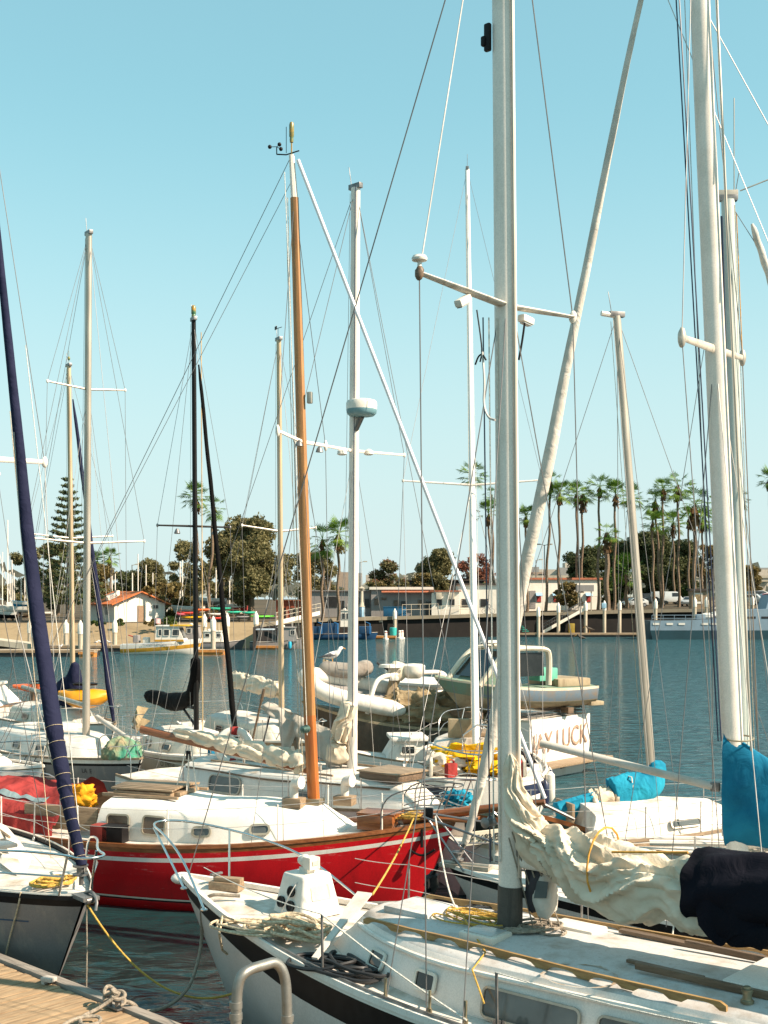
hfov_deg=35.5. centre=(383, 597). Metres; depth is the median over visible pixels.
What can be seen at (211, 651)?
floating dock
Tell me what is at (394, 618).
mooring pile
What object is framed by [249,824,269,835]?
window
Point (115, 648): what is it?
floating dock
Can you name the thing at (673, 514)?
fan palm
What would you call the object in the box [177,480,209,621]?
fan palm
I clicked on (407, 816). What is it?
rope coil
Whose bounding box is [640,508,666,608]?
fan palm
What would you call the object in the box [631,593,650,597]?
parked car
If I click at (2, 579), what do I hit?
stored sailboat
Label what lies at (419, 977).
window
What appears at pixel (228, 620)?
mooring pile
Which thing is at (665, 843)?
sailboat
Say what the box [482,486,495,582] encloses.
fan palm
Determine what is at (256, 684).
sailboat
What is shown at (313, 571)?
broadleaf tree
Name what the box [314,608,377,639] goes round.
work boat
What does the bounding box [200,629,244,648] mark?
work boat
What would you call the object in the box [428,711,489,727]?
brown tarp
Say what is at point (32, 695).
kayak stand
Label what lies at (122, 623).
bush
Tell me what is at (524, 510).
fan palm
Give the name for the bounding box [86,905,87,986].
hanging line
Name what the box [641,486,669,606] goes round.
fan palm
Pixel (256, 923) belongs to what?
rope coil
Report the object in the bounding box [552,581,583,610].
broadleaf tree
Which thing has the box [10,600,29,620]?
stored boat
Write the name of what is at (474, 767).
yellow cloth
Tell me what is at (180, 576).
stored sailboat
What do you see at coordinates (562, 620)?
gangway
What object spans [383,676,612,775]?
motor yacht
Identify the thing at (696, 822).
window
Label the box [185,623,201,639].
work boat
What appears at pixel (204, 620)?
mooring pile
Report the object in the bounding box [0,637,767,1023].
water
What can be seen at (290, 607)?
door
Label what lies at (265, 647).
floating dock
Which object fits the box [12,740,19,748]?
window
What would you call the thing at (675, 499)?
fan palm
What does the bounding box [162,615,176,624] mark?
bush
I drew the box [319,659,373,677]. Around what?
inflatable dinghy
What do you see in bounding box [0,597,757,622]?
bank ground
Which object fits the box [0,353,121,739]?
sailboat
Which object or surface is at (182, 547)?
broadleaf tree
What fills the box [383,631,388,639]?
marker buoy
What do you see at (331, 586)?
broadleaf tree
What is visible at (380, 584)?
broadleaf tree
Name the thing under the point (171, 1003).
mooring rope
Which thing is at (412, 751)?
window
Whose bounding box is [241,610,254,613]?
kayak
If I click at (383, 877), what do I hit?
bow line
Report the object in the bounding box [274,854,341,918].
deck box
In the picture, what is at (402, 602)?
door
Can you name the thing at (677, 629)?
grey ship
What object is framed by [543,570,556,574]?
distant house
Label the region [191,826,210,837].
window
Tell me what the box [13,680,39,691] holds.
kayak
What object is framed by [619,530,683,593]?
broadleaf tree
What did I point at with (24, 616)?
stored sailboat
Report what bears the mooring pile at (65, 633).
in the water
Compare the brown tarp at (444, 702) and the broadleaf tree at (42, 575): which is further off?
the broadleaf tree at (42, 575)
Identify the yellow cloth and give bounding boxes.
[463,760,497,775]
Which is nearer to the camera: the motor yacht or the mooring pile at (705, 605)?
the motor yacht
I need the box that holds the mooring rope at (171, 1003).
[126,893,239,1012]
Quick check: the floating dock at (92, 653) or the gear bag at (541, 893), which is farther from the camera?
the floating dock at (92, 653)
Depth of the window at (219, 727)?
35.56 m
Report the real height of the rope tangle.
0.085 m
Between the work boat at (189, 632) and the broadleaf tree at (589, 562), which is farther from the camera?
the broadleaf tree at (589, 562)
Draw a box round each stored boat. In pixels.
[0,605,27,620]
[0,611,16,620]
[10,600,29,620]
[171,605,192,620]
[199,597,226,616]
[214,604,247,619]
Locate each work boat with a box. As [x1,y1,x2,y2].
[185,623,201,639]
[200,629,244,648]
[250,619,301,648]
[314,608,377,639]
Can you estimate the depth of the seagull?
35.65 m
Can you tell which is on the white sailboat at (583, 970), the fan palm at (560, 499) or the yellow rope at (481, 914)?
the yellow rope at (481, 914)
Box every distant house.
[337,572,347,589]
[531,567,538,571]
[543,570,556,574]
[556,568,567,574]
[758,570,767,590]
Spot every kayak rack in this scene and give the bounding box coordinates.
[179,608,208,621]
[212,608,240,621]
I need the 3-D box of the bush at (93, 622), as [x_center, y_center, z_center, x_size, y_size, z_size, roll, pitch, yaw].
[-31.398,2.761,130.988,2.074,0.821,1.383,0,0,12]
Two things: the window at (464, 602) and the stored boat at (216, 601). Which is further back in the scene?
the window at (464, 602)
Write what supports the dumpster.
on the bank ground
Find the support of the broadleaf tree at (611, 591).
on the bank ground
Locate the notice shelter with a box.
[576,585,593,610]
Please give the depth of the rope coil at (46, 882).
15.75 m
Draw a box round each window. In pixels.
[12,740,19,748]
[21,713,27,718]
[35,744,44,752]
[106,813,129,824]
[141,815,165,836]
[161,743,169,750]
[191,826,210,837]
[208,774,240,794]
[215,725,222,732]
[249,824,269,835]
[298,790,306,797]
[324,596,337,606]
[364,598,369,607]
[366,947,386,971]
[374,598,378,605]
[393,600,399,606]
[400,745,415,754]
[412,968,437,993]
[417,599,423,606]
[437,599,441,605]
[449,599,454,605]
[462,599,467,606]
[480,599,487,606]
[480,986,580,1023]
[520,652,543,676]
[536,596,540,601]
[586,596,590,601]
[597,1015,640,1023]
[670,817,701,828]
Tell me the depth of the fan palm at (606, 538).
169.69 m
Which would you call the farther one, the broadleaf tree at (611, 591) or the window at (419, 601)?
the broadleaf tree at (611, 591)
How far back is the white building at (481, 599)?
166.00 m
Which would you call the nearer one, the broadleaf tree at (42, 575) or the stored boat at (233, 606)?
the stored boat at (233, 606)
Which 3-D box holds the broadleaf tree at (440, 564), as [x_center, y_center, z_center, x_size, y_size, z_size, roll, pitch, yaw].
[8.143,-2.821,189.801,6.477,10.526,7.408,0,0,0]
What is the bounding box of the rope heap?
[262,912,331,943]
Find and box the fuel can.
[444,759,456,777]
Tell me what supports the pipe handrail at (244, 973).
on the pier landing
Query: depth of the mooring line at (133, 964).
14.79 m
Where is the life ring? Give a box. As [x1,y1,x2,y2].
[214,726,252,760]
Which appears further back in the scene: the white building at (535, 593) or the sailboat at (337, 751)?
the white building at (535, 593)
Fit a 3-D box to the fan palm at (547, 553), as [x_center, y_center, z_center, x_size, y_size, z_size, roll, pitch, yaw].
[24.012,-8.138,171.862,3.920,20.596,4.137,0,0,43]
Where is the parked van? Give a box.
[650,591,682,604]
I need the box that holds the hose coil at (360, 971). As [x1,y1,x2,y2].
[286,950,389,984]
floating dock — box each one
[0,645,119,651]
[0,649,99,656]
[78,651,97,656]
[198,649,224,654]
[256,645,277,649]
[376,635,395,638]
[520,633,636,636]
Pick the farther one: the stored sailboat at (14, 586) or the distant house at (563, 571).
the distant house at (563, 571)
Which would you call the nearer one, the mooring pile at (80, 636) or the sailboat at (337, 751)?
the sailboat at (337, 751)
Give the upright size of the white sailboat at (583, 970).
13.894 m
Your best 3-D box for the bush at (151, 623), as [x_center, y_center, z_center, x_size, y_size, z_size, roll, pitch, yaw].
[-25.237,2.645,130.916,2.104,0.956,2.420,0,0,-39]
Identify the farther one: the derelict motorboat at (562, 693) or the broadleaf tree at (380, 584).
the broadleaf tree at (380, 584)
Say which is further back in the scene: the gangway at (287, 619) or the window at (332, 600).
the window at (332, 600)
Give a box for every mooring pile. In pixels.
[27,619,30,641]
[63,620,68,644]
[78,621,82,648]
[112,619,116,644]
[203,614,206,636]
[210,616,215,648]
[226,613,229,636]
[253,611,258,626]
[393,608,396,635]
[536,606,539,636]
[556,602,559,632]
[584,601,587,632]
[602,600,605,632]
[619,600,621,632]
[654,598,657,619]
[693,597,696,617]
[704,597,707,612]
[750,596,753,608]
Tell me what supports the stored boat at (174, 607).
on the bank ground
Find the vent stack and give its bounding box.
[358,586,364,616]
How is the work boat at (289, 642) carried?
on the water
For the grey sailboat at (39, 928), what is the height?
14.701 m
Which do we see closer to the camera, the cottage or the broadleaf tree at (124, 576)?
the cottage
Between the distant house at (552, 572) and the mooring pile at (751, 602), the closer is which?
the mooring pile at (751, 602)
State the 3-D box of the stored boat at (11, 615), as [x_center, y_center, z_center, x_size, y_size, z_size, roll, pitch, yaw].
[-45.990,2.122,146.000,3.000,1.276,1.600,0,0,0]
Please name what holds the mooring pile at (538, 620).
in the water
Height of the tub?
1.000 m
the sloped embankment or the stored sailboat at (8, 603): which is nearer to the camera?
the sloped embankment
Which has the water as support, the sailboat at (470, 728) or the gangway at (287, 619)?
the sailboat at (470, 728)
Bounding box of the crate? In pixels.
[90,823,106,841]
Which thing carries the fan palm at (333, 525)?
on the bank ground
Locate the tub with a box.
[390,628,396,635]
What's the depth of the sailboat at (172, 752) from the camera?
32.04 m
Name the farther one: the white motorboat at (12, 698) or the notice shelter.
the notice shelter
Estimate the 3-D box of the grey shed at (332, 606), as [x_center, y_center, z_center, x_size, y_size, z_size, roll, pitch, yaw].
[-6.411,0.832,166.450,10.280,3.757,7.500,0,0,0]
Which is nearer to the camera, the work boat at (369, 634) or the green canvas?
the green canvas
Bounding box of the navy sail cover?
[679,846,767,950]
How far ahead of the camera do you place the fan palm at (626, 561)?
179.76 m
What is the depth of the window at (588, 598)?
177.06 m
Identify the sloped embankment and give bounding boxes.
[0,622,264,647]
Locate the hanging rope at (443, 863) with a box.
[434,816,457,910]
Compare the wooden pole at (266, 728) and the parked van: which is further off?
the parked van
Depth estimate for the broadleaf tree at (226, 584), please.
184.06 m
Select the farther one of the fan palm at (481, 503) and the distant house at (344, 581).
the distant house at (344, 581)
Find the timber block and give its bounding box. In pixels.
[208,876,243,891]
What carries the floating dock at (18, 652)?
on the water
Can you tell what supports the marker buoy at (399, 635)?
on the water
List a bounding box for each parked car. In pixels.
[621,598,648,606]
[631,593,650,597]
[643,597,668,605]
[681,596,688,605]
[746,594,760,604]
[747,591,763,594]
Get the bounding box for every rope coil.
[29,874,76,887]
[209,915,305,954]
[396,810,422,819]
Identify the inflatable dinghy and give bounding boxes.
[298,667,405,716]
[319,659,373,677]
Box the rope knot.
[63,984,126,1023]
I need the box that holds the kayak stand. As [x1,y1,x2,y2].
[29,691,36,700]
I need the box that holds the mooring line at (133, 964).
[87,905,231,999]
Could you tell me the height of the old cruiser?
3.753 m
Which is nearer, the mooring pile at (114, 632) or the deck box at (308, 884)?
the deck box at (308, 884)
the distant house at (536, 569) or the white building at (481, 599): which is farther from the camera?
the distant house at (536, 569)
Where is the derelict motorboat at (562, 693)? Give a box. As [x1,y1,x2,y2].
[434,640,603,718]
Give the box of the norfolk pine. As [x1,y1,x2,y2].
[38,477,105,621]
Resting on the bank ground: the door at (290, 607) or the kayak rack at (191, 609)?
the kayak rack at (191, 609)
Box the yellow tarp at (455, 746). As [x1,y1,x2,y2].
[430,742,497,771]
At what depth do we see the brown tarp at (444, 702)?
34.73 m
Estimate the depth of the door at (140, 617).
140.96 m
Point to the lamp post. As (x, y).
(544, 557)
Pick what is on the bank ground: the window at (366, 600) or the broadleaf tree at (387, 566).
the broadleaf tree at (387, 566)
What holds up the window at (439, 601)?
in the white building at (442, 598)
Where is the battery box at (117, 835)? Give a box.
[101,823,129,842]
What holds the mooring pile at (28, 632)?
in the water
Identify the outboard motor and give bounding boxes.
[376,661,405,694]
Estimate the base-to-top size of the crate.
0.280 m
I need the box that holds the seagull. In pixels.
[319,646,344,660]
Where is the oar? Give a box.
[312,891,371,959]
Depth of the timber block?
14.96 m
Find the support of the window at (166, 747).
in the sailboat at (172, 752)
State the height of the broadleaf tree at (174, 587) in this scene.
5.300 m
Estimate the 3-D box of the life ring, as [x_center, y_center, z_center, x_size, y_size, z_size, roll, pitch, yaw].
[-3.190,3.150,25.480,0.853,0.822,0.374,0,0,0]
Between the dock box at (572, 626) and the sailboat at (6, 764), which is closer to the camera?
the sailboat at (6, 764)
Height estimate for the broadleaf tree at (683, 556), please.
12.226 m
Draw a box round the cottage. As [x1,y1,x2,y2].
[90,590,170,621]
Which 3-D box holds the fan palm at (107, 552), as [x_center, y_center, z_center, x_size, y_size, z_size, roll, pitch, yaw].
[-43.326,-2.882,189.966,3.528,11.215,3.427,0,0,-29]
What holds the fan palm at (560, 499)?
on the bank ground
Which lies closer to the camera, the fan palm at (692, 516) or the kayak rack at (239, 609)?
the kayak rack at (239, 609)
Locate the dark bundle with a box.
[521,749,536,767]
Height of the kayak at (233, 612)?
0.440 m
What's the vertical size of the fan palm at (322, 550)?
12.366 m
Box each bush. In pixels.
[90,620,106,625]
[116,618,124,625]
[143,618,163,626]
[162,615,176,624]
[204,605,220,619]
[681,585,690,597]
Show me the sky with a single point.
(149, 125)
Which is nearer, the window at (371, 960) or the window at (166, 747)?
the window at (371, 960)
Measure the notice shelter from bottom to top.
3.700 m
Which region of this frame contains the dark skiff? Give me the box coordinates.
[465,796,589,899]
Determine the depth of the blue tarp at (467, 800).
21.95 m
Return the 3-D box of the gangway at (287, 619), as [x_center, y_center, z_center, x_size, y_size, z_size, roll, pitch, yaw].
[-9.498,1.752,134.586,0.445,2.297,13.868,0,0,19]
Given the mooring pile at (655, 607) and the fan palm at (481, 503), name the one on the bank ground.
the fan palm at (481, 503)
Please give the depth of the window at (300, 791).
23.02 m
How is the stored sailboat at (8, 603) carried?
on the bank ground
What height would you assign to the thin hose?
0.040 m
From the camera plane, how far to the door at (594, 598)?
177.19 m
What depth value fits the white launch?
30.00 m
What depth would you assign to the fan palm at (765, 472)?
175.90 m
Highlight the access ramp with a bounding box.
[0,638,30,648]
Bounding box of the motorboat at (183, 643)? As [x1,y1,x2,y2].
[120,617,201,653]
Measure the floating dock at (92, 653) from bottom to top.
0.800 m
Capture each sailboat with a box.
[0,122,546,910]
[0,172,105,975]
[0,224,149,791]
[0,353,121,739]
[0,474,48,776]
[2,520,27,618]
[2,552,2,604]
[11,560,12,599]
[13,573,14,600]
[22,575,27,617]
[115,169,496,880]
[120,305,242,770]
[137,554,138,590]
[153,0,767,1023]
[168,560,204,615]
[176,326,326,750]
[179,562,180,597]
[215,568,235,615]
[402,154,554,811]
[423,0,767,954]
[439,292,767,894]
[625,98,767,858]
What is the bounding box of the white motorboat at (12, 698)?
[0,681,39,714]
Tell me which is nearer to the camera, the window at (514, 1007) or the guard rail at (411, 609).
the window at (514, 1007)
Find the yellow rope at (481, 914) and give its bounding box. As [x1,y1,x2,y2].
[432,906,502,1003]
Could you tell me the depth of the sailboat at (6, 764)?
26.56 m
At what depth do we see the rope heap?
13.07 m
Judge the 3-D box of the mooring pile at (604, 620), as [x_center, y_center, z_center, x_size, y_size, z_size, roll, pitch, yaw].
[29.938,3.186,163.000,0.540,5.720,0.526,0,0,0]
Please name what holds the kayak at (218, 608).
on the kayak rack at (239, 609)
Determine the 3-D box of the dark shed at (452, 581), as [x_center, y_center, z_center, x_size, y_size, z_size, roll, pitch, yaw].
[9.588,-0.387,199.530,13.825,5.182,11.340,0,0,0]
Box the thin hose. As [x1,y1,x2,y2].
[464,903,496,912]
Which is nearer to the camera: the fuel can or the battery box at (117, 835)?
the battery box at (117, 835)
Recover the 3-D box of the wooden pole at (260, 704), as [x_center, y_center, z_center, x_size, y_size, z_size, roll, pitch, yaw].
[-3.329,3.247,31.294,0.522,1.789,0.084,0,0,23]
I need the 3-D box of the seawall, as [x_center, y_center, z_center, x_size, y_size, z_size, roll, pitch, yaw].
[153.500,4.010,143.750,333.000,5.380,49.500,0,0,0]
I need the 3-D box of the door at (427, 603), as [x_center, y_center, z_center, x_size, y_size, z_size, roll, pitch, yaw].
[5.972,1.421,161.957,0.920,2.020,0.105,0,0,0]
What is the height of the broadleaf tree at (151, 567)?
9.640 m
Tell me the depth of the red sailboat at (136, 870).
20.19 m
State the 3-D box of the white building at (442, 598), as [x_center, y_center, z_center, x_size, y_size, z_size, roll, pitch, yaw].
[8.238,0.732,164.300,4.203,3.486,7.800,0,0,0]
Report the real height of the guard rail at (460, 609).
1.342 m
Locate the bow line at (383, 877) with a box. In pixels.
[372,818,413,895]
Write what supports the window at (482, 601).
in the white building at (481, 599)
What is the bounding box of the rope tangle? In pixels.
[494,918,566,936]
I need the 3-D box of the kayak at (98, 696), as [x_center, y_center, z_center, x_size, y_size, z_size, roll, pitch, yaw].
[-9.611,3.144,38.600,1.750,0.836,1.008,0,0,6]
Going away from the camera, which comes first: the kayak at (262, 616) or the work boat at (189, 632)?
the work boat at (189, 632)
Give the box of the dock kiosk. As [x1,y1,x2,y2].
[686,589,710,608]
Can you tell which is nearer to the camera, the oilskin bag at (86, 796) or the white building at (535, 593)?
the oilskin bag at (86, 796)
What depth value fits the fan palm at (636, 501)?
189.86 m
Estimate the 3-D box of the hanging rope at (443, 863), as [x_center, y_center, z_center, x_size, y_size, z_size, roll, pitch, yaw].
[0.697,2.890,13.000,0.045,0.942,0.729,0,0,-19]
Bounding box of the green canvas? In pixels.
[101,736,143,760]
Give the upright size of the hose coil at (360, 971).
0.145 m
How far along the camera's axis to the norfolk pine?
139.34 m
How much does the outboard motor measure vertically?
1.528 m
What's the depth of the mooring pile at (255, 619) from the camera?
123.80 m
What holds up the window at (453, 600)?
in the white building at (442, 598)
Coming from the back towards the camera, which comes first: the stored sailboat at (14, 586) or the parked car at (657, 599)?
the parked car at (657, 599)
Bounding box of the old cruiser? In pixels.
[302,663,447,764]
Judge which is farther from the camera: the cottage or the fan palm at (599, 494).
the fan palm at (599, 494)
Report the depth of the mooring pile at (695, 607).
162.80 m
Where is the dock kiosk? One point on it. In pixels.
(697, 594)
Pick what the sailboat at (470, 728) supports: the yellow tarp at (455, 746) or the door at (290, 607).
the yellow tarp at (455, 746)
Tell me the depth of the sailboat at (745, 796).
15.28 m
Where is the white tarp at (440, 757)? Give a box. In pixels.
[417,752,468,775]
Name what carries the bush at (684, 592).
on the bank ground
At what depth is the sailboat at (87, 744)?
30.31 m
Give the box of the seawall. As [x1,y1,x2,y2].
[253,608,754,649]
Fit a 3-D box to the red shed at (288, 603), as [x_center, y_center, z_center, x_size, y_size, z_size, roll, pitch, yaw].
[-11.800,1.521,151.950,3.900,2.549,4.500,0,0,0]
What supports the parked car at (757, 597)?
on the bank ground
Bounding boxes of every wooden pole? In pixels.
[252,688,264,739]
[263,716,269,741]
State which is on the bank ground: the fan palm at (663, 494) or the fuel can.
the fan palm at (663, 494)
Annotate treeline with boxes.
[0,560,767,599]
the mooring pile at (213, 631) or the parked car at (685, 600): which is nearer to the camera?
the mooring pile at (213, 631)
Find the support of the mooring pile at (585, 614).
in the water
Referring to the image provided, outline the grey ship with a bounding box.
[644,595,767,639]
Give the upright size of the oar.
0.454 m
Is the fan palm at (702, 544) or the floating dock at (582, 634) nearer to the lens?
the floating dock at (582, 634)
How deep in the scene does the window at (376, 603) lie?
161.92 m
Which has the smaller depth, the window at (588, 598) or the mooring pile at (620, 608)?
the mooring pile at (620, 608)
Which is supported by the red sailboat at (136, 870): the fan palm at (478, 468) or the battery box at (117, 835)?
the battery box at (117, 835)
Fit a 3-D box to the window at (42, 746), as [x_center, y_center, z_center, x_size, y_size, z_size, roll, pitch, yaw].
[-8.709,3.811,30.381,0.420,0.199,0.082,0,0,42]
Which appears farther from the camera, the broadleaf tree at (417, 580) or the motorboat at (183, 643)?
the broadleaf tree at (417, 580)
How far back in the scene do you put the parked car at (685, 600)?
184.82 m
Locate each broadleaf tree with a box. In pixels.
[0,548,48,601]
[36,542,82,614]
[80,562,116,599]
[108,570,136,590]
[129,557,166,600]
[141,581,192,619]
[160,539,224,615]
[201,512,298,620]
[203,564,238,602]
[292,550,317,599]
[310,545,346,589]
[365,557,409,588]
[374,580,396,586]
[411,572,434,586]
[415,547,455,589]
[458,553,495,582]
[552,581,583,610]
[561,545,604,596]
[600,540,632,595]
[602,569,623,607]
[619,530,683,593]
[667,539,700,591]
[684,543,714,588]
[745,565,762,590]
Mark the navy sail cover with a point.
(724, 897)
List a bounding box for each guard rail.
[402,604,423,615]
[450,605,469,614]
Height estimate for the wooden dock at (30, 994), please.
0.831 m
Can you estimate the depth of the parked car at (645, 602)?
185.37 m
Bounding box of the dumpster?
[383,607,405,616]
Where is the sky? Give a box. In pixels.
[0,0,767,599]
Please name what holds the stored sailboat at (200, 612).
on the bank ground
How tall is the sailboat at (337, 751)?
14.178 m
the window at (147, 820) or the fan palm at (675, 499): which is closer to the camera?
the window at (147, 820)
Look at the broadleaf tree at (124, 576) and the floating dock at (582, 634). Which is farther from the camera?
the broadleaf tree at (124, 576)
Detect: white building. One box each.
[429,590,460,614]
[455,583,496,613]
[524,578,602,610]
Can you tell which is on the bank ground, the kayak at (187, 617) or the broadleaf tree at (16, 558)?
the broadleaf tree at (16, 558)
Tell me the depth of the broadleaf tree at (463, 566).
199.08 m
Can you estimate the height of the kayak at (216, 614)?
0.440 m
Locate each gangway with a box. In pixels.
[276,603,320,624]
[543,601,583,632]
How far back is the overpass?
512.65 m
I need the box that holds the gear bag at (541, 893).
[525,869,557,919]
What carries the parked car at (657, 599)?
on the bank ground
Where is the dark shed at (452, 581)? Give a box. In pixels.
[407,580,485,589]
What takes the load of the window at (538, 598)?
in the white building at (535, 593)
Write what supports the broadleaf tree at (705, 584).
on the bank ground
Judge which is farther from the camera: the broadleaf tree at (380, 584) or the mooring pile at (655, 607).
the broadleaf tree at (380, 584)
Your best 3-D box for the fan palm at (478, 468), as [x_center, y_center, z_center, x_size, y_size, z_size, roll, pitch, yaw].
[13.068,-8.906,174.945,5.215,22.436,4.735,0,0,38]
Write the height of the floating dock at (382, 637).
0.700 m
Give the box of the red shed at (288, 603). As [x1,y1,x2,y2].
[274,600,300,618]
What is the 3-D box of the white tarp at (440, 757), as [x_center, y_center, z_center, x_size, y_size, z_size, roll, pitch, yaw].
[1.445,3.833,27.648,1.389,0.558,0.762,0,0,0]
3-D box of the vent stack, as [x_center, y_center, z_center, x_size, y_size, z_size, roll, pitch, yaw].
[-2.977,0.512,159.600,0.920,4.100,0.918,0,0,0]
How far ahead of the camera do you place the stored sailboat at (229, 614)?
161.99 m
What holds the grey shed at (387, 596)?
on the bank ground
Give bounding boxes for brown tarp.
[383,687,464,722]
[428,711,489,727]
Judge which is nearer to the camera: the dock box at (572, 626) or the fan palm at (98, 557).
the dock box at (572, 626)
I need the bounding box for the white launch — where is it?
[357,732,495,780]
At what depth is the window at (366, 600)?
162.91 m
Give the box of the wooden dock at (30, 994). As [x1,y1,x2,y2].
[0,953,180,1023]
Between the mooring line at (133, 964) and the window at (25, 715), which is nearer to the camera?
the mooring line at (133, 964)
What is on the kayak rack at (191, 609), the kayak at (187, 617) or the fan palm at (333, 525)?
the kayak at (187, 617)
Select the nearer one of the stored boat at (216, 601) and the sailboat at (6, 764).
the sailboat at (6, 764)
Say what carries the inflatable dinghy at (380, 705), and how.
on the old cruiser
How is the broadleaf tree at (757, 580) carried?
on the bank ground
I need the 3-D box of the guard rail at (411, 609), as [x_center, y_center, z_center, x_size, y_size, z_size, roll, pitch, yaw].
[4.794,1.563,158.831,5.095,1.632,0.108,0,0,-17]
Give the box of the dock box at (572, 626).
[568,623,574,632]
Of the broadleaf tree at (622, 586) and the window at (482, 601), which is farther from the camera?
the broadleaf tree at (622, 586)
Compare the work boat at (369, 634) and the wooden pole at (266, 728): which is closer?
the wooden pole at (266, 728)
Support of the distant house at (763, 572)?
on the bank ground
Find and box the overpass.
[530,575,767,596]
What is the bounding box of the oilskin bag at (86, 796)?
[72,783,98,807]
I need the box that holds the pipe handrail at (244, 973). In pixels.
[230,957,293,1023]
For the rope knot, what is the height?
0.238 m
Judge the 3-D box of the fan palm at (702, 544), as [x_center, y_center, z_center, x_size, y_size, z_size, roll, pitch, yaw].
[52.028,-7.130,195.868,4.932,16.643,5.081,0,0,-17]
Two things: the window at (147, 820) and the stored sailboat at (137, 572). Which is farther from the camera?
the stored sailboat at (137, 572)
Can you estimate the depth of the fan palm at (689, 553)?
194.85 m
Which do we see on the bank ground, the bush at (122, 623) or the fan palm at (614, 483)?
the fan palm at (614, 483)
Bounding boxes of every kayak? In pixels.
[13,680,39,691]
[58,682,107,707]
[181,615,201,618]
[208,613,228,615]
[209,606,230,609]
[227,611,241,613]
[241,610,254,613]
[250,614,273,617]
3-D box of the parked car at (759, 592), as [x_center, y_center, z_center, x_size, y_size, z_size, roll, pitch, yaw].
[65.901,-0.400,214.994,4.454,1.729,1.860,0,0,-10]
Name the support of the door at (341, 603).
in the grey shed at (332, 606)
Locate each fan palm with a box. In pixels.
[94,551,104,563]
[100,547,120,587]
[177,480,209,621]
[199,497,225,621]
[310,522,334,620]
[321,514,348,620]
[457,462,489,487]
[476,498,495,582]
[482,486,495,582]
[519,503,532,611]
[544,471,560,611]
[547,479,573,605]
[561,479,587,577]
[572,484,595,577]
[584,473,615,609]
[594,522,623,610]
[596,478,625,609]
[603,551,644,607]
[617,482,644,605]
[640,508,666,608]
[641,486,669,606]
[649,477,676,607]
[660,510,685,603]
[666,470,696,606]
[673,486,711,588]
[676,504,701,595]
[691,505,711,588]
[756,466,767,491]
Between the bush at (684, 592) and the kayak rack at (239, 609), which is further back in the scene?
the bush at (684, 592)
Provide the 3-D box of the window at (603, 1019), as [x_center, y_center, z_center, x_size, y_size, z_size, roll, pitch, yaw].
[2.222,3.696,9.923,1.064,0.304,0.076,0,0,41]
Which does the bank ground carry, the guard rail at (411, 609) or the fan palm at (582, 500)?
the fan palm at (582, 500)
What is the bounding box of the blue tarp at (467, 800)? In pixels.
[441,788,472,806]
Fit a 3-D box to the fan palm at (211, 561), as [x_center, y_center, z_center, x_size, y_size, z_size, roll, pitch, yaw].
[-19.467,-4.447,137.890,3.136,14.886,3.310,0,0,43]
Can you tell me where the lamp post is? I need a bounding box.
[537,544,552,577]
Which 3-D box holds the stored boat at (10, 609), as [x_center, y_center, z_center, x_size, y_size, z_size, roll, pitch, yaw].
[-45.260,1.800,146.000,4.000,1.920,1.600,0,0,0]
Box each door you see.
[137,606,143,621]
[290,607,296,617]
[340,600,343,609]
[401,601,406,615]
[425,601,430,614]
[592,596,596,609]
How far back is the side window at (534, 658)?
34.43 m
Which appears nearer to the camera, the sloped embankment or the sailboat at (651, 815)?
the sailboat at (651, 815)
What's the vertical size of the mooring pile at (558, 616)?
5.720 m
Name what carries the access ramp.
attached to the floating dock at (115, 648)
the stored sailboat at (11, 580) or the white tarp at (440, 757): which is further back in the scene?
the stored sailboat at (11, 580)
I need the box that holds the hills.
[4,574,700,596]
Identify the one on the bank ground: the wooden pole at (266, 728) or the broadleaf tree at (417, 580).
the broadleaf tree at (417, 580)
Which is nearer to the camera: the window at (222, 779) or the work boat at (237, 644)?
the window at (222, 779)
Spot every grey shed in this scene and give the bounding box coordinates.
[299,590,370,616]
[369,587,433,616]
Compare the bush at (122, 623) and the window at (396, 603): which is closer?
the bush at (122, 623)
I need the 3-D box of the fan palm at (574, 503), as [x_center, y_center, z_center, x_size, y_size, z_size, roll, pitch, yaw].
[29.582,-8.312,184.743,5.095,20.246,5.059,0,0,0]
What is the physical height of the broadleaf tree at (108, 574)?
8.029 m
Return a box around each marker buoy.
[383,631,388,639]
[397,630,402,638]
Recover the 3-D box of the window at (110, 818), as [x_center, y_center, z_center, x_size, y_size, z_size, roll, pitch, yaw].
[-4.578,3.880,20.619,0.463,0.344,0.077,0,0,20]

